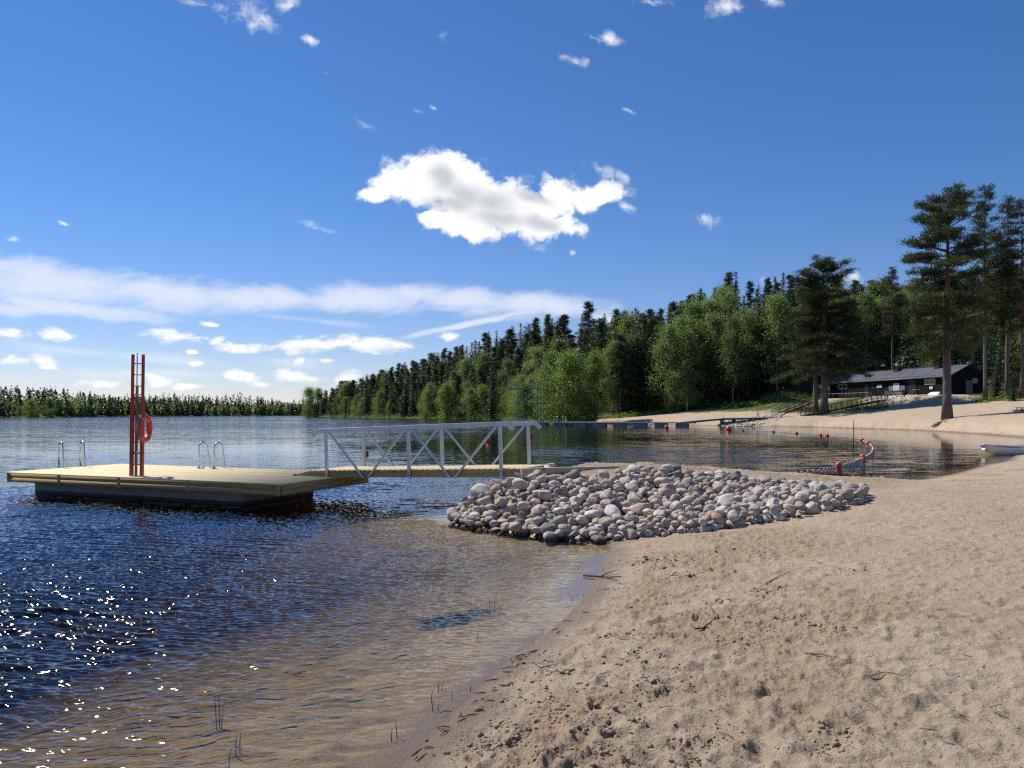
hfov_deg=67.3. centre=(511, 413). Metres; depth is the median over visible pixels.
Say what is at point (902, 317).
birch tree
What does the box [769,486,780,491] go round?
stone
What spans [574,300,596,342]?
pine tree
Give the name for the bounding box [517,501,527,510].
stone
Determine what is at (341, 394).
spruce tree
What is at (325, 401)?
leafy tree
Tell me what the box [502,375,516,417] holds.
leafy tree
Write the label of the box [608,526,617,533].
stone
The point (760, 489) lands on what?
stone
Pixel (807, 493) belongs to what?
stone
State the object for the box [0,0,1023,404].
sky
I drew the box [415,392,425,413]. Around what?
pine tree
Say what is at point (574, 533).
stone
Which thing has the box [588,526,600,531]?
stone
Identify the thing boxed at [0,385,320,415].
distant wood
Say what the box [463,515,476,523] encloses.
stone
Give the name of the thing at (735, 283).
spruce tree
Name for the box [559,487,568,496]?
stone
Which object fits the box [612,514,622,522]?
stone
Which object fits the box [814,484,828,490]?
stone
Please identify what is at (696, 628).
twig
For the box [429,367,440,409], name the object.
pine tree
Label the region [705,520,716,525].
stone
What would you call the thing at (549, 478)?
stone
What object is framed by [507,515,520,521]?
stone
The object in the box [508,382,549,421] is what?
diving tower
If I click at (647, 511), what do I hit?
stone
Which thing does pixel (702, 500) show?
stone
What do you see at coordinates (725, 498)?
stone
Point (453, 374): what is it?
pine tree
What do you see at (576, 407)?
leafy tree
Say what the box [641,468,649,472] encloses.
stone
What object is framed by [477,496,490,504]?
stone
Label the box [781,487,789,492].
stone
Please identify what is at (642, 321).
spruce tree
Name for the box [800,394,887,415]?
wooden steps
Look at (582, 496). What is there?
stone
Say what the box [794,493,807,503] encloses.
stone
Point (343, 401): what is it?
leafy tree
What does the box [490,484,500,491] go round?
stone
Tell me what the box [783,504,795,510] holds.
stone
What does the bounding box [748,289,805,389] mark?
birch tree
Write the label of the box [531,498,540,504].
stone
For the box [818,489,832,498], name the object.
stone
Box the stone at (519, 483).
[512,478,527,489]
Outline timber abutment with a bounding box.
[520,463,618,479]
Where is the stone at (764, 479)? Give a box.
[760,476,770,483]
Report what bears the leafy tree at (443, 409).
on the beach
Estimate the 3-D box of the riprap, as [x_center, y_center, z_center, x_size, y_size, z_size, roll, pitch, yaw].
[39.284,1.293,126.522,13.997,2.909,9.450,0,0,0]
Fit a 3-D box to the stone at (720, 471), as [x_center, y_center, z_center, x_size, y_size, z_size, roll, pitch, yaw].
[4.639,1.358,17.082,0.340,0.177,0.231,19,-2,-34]
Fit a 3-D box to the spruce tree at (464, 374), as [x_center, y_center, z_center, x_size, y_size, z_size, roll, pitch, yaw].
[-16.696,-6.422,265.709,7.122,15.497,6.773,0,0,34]
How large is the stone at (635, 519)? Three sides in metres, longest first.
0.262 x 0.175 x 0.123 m
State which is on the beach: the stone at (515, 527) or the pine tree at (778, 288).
the pine tree at (778, 288)
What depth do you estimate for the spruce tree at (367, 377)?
402.92 m
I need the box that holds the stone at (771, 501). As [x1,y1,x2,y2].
[766,498,778,509]
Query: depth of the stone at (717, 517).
12.76 m
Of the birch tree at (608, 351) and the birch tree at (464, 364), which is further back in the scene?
the birch tree at (464, 364)
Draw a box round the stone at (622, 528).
[618,525,627,531]
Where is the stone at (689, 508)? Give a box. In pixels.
[685,506,694,512]
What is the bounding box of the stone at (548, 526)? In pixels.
[540,521,556,533]
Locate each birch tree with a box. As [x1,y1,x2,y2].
[338,381,347,398]
[357,398,364,414]
[378,370,395,402]
[419,382,436,418]
[442,380,462,415]
[445,368,463,382]
[450,354,476,394]
[457,380,476,417]
[457,385,482,419]
[473,349,490,383]
[496,356,521,407]
[504,372,526,414]
[519,343,543,399]
[528,381,543,415]
[531,365,549,410]
[537,333,575,378]
[595,340,626,414]
[598,339,637,413]
[606,310,647,402]
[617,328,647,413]
[638,334,652,406]
[645,317,691,411]
[647,321,662,384]
[649,334,684,408]
[652,306,706,407]
[665,324,712,411]
[670,294,711,393]
[676,326,709,407]
[688,317,717,405]
[691,288,711,305]
[691,292,719,371]
[696,306,739,399]
[702,293,723,359]
[706,286,744,340]
[712,281,741,310]
[713,310,750,404]
[732,306,742,357]
[735,300,772,392]
[738,306,761,396]
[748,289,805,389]
[764,304,793,376]
[792,286,811,358]
[817,280,855,331]
[827,297,854,369]
[829,285,858,357]
[845,289,890,371]
[855,270,910,367]
[858,306,890,368]
[860,294,903,369]
[877,294,910,363]
[887,289,915,366]
[888,286,916,360]
[901,270,925,364]
[910,291,927,349]
[917,302,942,367]
[933,299,957,360]
[952,314,989,363]
[962,309,1004,370]
[982,269,1010,362]
[982,272,1018,362]
[1000,268,1023,343]
[1009,321,1020,383]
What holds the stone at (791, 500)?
on the stones at (573, 509)
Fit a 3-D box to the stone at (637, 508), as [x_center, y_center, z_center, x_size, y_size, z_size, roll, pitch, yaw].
[2.335,1.721,13.903,0.330,0.211,0.354,0,0,-27]
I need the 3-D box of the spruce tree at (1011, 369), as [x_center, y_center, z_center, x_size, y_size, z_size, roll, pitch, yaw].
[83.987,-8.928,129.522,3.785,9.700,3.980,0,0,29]
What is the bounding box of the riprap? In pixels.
[718,412,784,425]
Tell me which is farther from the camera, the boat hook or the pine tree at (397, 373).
the pine tree at (397, 373)
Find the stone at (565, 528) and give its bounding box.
[557,524,571,533]
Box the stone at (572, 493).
[568,490,577,496]
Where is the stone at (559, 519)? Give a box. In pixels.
[553,515,564,522]
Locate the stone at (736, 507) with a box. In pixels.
[731,504,739,510]
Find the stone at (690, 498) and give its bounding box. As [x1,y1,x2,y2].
[684,495,693,502]
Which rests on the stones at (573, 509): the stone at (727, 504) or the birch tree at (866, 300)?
the stone at (727, 504)
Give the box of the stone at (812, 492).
[804,489,815,494]
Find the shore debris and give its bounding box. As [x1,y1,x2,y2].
[411,521,1008,767]
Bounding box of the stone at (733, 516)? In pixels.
[728,511,739,521]
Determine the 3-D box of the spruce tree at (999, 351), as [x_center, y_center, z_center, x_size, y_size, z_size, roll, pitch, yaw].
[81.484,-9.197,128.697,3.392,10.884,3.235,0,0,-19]
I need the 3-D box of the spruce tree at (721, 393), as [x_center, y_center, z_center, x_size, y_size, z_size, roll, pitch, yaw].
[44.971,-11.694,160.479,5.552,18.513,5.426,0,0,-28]
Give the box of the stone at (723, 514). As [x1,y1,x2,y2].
[716,510,726,518]
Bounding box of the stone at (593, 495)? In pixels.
[589,493,597,497]
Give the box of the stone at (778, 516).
[772,512,784,520]
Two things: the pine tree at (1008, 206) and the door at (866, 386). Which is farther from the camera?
the door at (866, 386)
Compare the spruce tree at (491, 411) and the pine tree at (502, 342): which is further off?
the pine tree at (502, 342)
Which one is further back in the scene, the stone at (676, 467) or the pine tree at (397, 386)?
the pine tree at (397, 386)
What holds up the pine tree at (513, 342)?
on the beach
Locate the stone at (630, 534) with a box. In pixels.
[623,529,637,538]
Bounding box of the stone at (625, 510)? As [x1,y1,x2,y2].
[621,505,642,515]
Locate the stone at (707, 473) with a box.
[705,471,714,476]
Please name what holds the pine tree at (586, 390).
on the beach
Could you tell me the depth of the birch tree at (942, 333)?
150.35 m
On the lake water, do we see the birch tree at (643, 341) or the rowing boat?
the rowing boat
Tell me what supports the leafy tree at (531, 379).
on the beach
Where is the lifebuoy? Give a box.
[136,413,152,443]
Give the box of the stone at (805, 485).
[798,483,809,488]
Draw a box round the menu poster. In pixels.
[893,383,898,389]
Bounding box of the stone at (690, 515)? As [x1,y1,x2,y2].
[686,511,694,519]
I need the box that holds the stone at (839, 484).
[836,481,845,487]
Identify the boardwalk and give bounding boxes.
[680,416,793,423]
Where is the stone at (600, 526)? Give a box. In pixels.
[594,524,603,531]
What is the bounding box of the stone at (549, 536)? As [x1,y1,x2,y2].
[543,531,561,544]
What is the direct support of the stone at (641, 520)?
on the stone
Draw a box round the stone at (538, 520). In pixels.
[532,516,543,523]
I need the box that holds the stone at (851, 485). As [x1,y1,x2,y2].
[841,482,858,488]
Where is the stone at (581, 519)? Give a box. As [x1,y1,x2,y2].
[576,515,587,524]
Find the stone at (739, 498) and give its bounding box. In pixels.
[733,495,743,501]
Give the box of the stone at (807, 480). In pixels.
[801,478,811,483]
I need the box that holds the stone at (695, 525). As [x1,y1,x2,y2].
[690,522,699,527]
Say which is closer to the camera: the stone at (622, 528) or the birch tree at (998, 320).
the stone at (622, 528)
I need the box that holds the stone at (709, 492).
[705,489,715,495]
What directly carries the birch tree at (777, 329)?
on the beach
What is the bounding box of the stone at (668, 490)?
[660,483,676,497]
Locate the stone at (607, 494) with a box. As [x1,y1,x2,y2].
[599,489,614,499]
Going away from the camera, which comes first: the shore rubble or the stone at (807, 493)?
the stone at (807, 493)
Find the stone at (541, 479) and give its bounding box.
[535,475,545,484]
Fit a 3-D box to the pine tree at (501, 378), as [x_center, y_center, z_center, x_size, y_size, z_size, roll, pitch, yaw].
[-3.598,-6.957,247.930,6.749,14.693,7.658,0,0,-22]
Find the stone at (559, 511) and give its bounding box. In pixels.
[552,507,564,514]
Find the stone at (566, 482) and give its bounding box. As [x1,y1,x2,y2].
[563,478,572,485]
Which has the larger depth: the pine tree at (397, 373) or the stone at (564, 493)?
the pine tree at (397, 373)
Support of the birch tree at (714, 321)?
on the beach
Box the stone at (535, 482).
[529,480,538,487]
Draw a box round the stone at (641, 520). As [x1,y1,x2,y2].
[639,518,649,523]
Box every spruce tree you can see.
[319,397,324,413]
[337,387,342,413]
[342,400,347,416]
[346,396,351,415]
[356,391,361,415]
[360,383,363,398]
[361,385,370,416]
[363,374,369,395]
[363,384,371,412]
[369,385,377,413]
[387,374,393,410]
[390,394,399,415]
[394,374,404,412]
[397,380,411,416]
[401,369,415,402]
[407,378,418,415]
[409,377,417,413]
[416,366,420,408]
[422,361,428,406]
[428,359,438,386]
[434,377,443,416]
[443,358,451,379]
[459,346,464,368]
[459,372,468,415]
[467,342,475,363]
[468,365,479,410]
[472,340,478,359]
[473,341,482,376]
[480,391,489,417]
[483,331,492,367]
[484,376,500,419]
[486,362,498,412]
[490,338,499,379]
[490,368,501,410]
[506,366,514,405]
[509,326,517,361]
[513,323,523,372]
[520,346,534,375]
[524,337,535,371]
[566,338,591,414]
[575,327,587,379]
[577,315,584,348]
[582,335,588,400]
[583,325,597,400]
[583,335,605,410]
[598,322,613,405]
[606,329,625,407]
[621,337,649,412]
[625,321,640,409]
[631,308,640,333]
[635,337,663,407]
[639,315,645,335]
[640,334,665,411]
[697,288,702,305]
[699,327,722,406]
[712,309,731,398]
[716,314,740,399]
[721,322,751,402]
[733,271,742,309]
[740,296,747,346]
[744,296,770,390]
[752,289,758,310]
[752,300,786,388]
[759,294,771,361]
[762,284,768,305]
[771,276,779,338]
[775,313,797,384]
[779,272,792,309]
[893,301,918,368]
[932,300,954,363]
[950,318,963,364]
[969,351,979,367]
[987,363,1006,397]
[988,326,1011,387]
[998,304,1020,382]
[1001,332,1019,387]
[1002,372,1023,400]
[1012,329,1019,384]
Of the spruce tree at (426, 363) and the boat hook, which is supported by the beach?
the spruce tree at (426, 363)
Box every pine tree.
[326,398,334,410]
[331,389,337,413]
[342,385,352,400]
[345,380,360,415]
[365,377,377,412]
[367,380,371,411]
[376,374,381,391]
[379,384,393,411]
[384,370,393,385]
[388,382,401,416]
[389,370,406,413]
[405,372,418,393]
[409,360,416,373]
[412,381,424,413]
[415,375,426,401]
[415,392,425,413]
[419,358,428,382]
[424,365,431,385]
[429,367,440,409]
[430,375,443,412]
[437,363,449,383]
[440,348,447,379]
[444,351,453,372]
[447,372,459,401]
[449,374,463,417]
[452,357,459,370]
[471,370,489,405]
[480,332,491,361]
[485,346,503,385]
[490,345,505,382]
[493,369,505,411]
[499,338,506,360]
[502,353,513,383]
[503,328,519,355]
[505,347,526,388]
[520,333,532,363]
[523,331,543,370]
[524,359,533,377]
[528,322,542,365]
[530,317,543,345]
[539,314,550,347]
[539,342,551,365]
[543,324,554,352]
[546,336,557,350]
[549,314,576,347]
[553,329,567,350]
[553,340,565,389]
[559,338,581,396]
[561,313,571,339]
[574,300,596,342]
[581,370,595,415]
[584,328,589,355]
[585,317,611,399]
[585,338,609,409]
[604,341,638,415]
[607,308,620,340]
[607,333,633,410]
[610,318,621,338]
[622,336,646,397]
[638,312,650,331]
[641,318,663,373]
[644,308,661,331]
[652,315,664,327]
[656,308,666,323]
[664,300,682,324]
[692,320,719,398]
[720,271,739,314]
[744,281,754,309]
[762,277,773,301]
[767,254,882,414]
[771,282,782,298]
[784,274,798,302]
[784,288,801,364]
[788,273,855,414]
[848,279,860,316]
[856,284,866,326]
[865,279,876,367]
[878,266,906,369]
[880,275,894,365]
[896,180,999,419]
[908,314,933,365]
[958,183,1020,400]
[977,194,1023,393]
[989,197,1023,397]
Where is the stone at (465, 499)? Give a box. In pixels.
[461,497,469,505]
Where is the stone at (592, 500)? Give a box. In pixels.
[586,497,597,504]
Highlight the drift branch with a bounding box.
[583,569,622,580]
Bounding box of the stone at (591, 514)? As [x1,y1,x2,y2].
[584,510,601,518]
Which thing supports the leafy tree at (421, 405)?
on the beach
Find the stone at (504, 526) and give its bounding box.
[500,522,509,531]
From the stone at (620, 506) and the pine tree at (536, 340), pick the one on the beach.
the pine tree at (536, 340)
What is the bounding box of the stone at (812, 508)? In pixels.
[805,502,819,513]
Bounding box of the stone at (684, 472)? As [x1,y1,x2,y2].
[682,470,691,476]
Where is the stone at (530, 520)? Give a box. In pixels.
[525,518,533,523]
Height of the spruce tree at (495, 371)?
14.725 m
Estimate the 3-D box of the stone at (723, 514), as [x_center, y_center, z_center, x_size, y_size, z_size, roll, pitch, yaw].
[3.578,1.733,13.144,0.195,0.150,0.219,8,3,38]
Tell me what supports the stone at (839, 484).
on the beach
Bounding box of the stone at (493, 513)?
[487,510,497,518]
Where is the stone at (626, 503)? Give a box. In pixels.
[623,501,630,506]
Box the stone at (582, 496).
[577,493,585,500]
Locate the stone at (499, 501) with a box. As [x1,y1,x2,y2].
[494,496,507,506]
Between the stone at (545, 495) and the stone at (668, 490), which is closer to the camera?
the stone at (545, 495)
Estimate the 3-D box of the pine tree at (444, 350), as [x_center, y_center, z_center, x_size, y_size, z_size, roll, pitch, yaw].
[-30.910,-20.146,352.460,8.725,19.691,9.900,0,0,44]
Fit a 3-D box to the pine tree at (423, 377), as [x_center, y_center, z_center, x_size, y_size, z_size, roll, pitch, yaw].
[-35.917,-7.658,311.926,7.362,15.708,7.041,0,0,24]
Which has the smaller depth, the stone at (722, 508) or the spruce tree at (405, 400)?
the stone at (722, 508)
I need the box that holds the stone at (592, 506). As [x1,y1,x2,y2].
[589,504,604,509]
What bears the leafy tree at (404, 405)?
on the beach
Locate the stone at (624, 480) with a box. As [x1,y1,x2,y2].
[619,477,630,484]
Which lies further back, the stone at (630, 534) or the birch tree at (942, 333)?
the birch tree at (942, 333)
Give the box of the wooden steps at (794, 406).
[771,396,812,413]
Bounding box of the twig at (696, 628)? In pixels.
[694,611,719,629]
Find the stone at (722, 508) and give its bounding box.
[714,506,726,511]
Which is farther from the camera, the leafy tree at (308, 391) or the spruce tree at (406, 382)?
the leafy tree at (308, 391)
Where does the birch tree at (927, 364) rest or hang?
on the beach
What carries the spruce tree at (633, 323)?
on the beach
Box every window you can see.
[838,384,846,388]
[924,379,934,384]
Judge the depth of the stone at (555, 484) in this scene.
15.04 m
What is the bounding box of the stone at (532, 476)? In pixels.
[527,473,537,479]
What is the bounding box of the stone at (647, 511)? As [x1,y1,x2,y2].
[643,508,652,516]
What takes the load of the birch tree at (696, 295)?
on the beach
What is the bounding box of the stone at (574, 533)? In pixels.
[569,530,577,536]
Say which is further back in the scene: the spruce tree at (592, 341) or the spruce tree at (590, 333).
the spruce tree at (590, 333)
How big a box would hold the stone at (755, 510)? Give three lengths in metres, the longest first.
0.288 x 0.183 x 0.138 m
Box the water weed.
[410,606,505,629]
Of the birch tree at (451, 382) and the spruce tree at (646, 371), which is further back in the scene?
the birch tree at (451, 382)
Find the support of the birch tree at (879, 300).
on the beach
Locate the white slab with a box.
[927,392,940,394]
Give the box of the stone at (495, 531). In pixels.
[488,527,500,534]
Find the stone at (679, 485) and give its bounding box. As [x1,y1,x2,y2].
[673,482,684,488]
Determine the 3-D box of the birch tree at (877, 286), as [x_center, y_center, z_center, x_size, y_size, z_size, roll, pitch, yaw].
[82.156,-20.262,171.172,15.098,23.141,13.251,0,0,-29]
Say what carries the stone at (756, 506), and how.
on the stones at (573, 509)
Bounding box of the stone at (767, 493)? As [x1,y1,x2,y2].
[762,490,774,496]
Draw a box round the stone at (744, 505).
[736,502,749,511]
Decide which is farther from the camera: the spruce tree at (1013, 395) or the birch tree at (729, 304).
the birch tree at (729, 304)
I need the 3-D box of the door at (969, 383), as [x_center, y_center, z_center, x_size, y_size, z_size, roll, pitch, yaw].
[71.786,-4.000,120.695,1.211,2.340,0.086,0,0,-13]
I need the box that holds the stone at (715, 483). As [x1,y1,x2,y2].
[712,481,724,487]
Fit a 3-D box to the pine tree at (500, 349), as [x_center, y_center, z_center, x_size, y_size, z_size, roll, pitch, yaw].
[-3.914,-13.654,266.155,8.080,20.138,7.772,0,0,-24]
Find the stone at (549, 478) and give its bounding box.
[545,475,556,481]
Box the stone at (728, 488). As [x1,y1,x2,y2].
[722,486,731,492]
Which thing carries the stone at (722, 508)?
on the stone
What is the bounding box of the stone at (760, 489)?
[751,486,765,494]
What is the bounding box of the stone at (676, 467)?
[672,464,681,471]
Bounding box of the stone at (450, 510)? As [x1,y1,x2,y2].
[446,507,458,521]
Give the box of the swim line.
[740,429,873,472]
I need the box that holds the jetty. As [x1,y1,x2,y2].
[539,416,695,425]
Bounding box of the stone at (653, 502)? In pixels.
[650,498,661,506]
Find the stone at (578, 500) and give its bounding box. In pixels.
[570,496,582,504]
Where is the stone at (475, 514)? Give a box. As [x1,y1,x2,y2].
[469,511,479,517]
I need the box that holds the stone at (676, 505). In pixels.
[670,501,682,511]
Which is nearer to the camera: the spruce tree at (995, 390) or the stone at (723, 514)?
the stone at (723, 514)
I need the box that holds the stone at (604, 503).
[600,499,611,507]
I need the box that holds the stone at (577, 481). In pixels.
[573,478,588,486]
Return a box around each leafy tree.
[15,406,26,416]
[22,399,39,416]
[38,398,56,416]
[294,386,319,416]
[303,386,326,415]
[319,397,328,413]
[330,395,342,414]
[336,396,351,415]
[348,393,362,414]
[350,393,360,416]
[371,388,389,416]
[384,402,394,417]
[396,393,415,416]
[415,388,435,417]
[429,390,461,416]
[435,382,464,418]
[462,383,492,417]
[495,394,511,419]
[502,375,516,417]
[505,381,536,420]
[506,372,526,412]
[518,375,541,417]
[523,371,539,414]
[524,346,565,421]
[539,346,597,423]
[558,388,582,420]
[570,346,620,423]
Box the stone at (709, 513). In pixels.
[705,510,714,519]
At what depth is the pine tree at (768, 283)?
216.64 m
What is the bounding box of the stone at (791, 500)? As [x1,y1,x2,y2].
[785,497,795,504]
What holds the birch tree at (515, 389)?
on the beach
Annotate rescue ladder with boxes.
[129,354,145,475]
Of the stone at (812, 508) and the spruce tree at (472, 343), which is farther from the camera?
the spruce tree at (472, 343)
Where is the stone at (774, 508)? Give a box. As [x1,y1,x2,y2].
[770,504,779,512]
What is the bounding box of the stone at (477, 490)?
[470,483,492,503]
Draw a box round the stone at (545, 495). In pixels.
[538,490,551,500]
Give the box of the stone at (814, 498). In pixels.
[809,494,818,502]
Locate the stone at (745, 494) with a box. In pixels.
[742,491,752,497]
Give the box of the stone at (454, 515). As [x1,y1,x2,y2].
[451,512,461,521]
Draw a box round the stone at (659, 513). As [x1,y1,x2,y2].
[653,510,664,517]
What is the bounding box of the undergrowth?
[309,367,1021,421]
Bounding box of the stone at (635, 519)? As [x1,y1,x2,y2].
[625,516,638,522]
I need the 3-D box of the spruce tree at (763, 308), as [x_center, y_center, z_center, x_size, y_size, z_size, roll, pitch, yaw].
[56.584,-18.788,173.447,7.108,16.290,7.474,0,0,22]
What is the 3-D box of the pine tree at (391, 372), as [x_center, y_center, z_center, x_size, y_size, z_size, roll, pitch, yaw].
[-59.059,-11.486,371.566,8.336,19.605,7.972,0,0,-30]
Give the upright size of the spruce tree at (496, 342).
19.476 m
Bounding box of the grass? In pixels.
[694,387,1019,428]
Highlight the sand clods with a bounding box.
[440,518,1023,767]
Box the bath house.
[828,364,991,397]
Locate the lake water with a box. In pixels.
[0,415,1023,762]
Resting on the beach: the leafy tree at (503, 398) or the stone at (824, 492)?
the leafy tree at (503, 398)
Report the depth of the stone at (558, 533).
12.71 m
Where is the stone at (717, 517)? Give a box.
[711,512,723,523]
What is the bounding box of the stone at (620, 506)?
[617,502,623,510]
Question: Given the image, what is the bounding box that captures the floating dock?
[6,441,368,520]
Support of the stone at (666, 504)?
on the stone
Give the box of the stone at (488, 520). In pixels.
[485,517,493,524]
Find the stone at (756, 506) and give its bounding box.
[749,503,760,513]
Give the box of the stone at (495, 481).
[490,479,502,486]
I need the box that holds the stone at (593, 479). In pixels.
[589,475,597,484]
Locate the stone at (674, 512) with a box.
[671,510,682,516]
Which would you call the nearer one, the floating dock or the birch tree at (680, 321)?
the floating dock
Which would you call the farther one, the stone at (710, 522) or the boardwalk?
the boardwalk
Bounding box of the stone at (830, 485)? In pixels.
[826,482,836,488]
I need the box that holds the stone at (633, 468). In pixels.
[627,465,637,473]
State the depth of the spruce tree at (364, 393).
376.54 m
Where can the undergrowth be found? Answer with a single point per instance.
(768, 399)
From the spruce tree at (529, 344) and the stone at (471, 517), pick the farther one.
the spruce tree at (529, 344)
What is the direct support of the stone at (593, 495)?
on the stones at (573, 509)
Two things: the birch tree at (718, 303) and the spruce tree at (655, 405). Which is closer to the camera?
the spruce tree at (655, 405)
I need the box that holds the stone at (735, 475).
[730,471,741,480]
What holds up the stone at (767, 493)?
on the stones at (573, 509)
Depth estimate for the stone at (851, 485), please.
15.28 m
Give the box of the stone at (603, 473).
[598,469,609,478]
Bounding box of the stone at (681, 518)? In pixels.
[678,515,687,522]
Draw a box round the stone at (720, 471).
[715,470,726,477]
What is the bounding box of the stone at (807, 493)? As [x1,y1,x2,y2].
[798,490,810,501]
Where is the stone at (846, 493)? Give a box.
[839,488,852,499]
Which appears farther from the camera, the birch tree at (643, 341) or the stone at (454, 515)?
the birch tree at (643, 341)
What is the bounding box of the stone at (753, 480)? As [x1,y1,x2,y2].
[745,478,758,484]
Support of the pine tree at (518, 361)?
on the beach
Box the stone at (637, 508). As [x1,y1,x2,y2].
[631,503,650,514]
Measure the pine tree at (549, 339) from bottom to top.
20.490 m
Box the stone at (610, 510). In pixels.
[604,504,620,517]
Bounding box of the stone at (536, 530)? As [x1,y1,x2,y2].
[531,527,540,533]
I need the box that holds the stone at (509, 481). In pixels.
[505,477,515,487]
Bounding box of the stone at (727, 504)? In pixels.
[721,502,730,507]
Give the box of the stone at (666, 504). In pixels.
[662,501,672,508]
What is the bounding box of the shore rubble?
[633,419,653,424]
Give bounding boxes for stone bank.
[855,394,926,402]
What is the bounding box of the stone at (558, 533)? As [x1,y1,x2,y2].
[554,529,563,537]
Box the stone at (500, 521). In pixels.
[498,519,508,525]
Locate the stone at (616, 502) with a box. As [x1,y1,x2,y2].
[611,498,620,505]
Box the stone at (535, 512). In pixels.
[530,508,542,517]
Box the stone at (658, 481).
[654,477,670,486]
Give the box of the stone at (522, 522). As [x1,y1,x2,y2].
[514,519,524,525]
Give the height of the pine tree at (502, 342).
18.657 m
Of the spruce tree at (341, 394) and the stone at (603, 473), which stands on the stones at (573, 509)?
the stone at (603, 473)
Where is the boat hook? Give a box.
[135,353,137,475]
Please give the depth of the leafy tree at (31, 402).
391.35 m
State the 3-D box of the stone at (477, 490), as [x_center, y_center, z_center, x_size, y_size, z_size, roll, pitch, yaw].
[-0.577,1.637,15.490,0.475,0.336,0.578,-22,52,-24]
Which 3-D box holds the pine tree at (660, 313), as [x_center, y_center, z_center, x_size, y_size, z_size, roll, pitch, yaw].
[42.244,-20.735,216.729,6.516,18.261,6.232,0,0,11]
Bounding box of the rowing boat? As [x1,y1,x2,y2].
[980,443,1023,454]
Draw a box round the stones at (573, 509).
[448,465,869,544]
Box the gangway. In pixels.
[292,421,544,478]
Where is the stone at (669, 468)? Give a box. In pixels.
[661,464,673,472]
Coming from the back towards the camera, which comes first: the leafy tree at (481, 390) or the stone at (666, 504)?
the leafy tree at (481, 390)
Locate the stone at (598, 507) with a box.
[592,504,603,514]
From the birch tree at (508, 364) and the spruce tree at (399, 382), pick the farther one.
the spruce tree at (399, 382)
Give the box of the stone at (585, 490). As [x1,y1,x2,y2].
[579,487,589,494]
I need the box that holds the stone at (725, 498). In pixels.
[717,494,735,503]
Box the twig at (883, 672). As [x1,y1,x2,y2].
[866,672,907,676]
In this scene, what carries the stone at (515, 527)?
on the stones at (573, 509)
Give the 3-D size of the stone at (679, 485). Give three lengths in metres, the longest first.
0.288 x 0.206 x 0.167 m
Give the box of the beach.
[0,344,1023,767]
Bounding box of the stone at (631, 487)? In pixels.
[624,483,638,492]
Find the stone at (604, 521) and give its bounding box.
[598,517,613,525]
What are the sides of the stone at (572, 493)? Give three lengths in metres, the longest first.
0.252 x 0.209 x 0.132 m
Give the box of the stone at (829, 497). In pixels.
[822,494,833,502]
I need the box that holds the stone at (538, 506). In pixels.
[531,504,545,513]
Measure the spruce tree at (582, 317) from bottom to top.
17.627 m
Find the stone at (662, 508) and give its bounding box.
[657,506,666,509]
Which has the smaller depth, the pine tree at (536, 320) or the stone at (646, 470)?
the stone at (646, 470)
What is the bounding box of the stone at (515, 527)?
[509,522,521,532]
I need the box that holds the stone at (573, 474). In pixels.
[565,469,579,479]
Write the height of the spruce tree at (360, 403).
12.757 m
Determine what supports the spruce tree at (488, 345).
on the beach
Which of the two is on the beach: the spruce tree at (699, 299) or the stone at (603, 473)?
the spruce tree at (699, 299)
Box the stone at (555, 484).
[548,480,560,487]
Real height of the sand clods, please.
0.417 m
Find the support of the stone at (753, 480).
on the stones at (573, 509)
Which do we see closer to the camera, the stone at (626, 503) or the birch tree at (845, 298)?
the stone at (626, 503)
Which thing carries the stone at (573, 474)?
on the stones at (573, 509)
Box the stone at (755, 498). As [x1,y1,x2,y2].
[749,495,760,502]
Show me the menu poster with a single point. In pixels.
(895, 386)
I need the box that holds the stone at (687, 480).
[681,477,692,484]
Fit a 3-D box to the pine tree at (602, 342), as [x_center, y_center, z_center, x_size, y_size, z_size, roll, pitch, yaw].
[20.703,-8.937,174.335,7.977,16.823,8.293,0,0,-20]
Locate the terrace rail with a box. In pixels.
[819,392,868,397]
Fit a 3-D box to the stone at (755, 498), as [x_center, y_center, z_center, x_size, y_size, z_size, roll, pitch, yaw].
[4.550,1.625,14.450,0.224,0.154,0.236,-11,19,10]
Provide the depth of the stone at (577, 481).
15.26 m
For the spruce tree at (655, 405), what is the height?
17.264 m
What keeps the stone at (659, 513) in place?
on the stones at (573, 509)
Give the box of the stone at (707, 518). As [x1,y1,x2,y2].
[702,515,709,522]
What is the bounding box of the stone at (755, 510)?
[748,507,759,515]
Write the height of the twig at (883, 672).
0.040 m
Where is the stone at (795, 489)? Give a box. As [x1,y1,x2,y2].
[790,488,801,492]
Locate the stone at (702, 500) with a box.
[698,497,706,504]
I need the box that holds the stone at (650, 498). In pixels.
[647,495,661,502]
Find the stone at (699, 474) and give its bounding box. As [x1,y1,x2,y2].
[692,472,702,476]
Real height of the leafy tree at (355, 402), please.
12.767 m
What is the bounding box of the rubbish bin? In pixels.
[913,389,919,394]
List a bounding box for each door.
[865,384,868,396]
[909,380,914,394]
[966,380,972,394]
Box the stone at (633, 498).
[627,493,641,504]
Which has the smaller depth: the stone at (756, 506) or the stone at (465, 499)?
the stone at (756, 506)
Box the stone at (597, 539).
[591,534,606,544]
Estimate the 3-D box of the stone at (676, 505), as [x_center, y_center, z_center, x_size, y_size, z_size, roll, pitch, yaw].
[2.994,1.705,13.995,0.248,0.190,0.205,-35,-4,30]
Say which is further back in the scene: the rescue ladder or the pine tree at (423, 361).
the pine tree at (423, 361)
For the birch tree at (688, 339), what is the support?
on the beach
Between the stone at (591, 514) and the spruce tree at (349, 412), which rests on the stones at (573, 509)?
the stone at (591, 514)
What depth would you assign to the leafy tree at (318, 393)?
445.07 m
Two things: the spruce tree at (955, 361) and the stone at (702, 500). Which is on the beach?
the spruce tree at (955, 361)

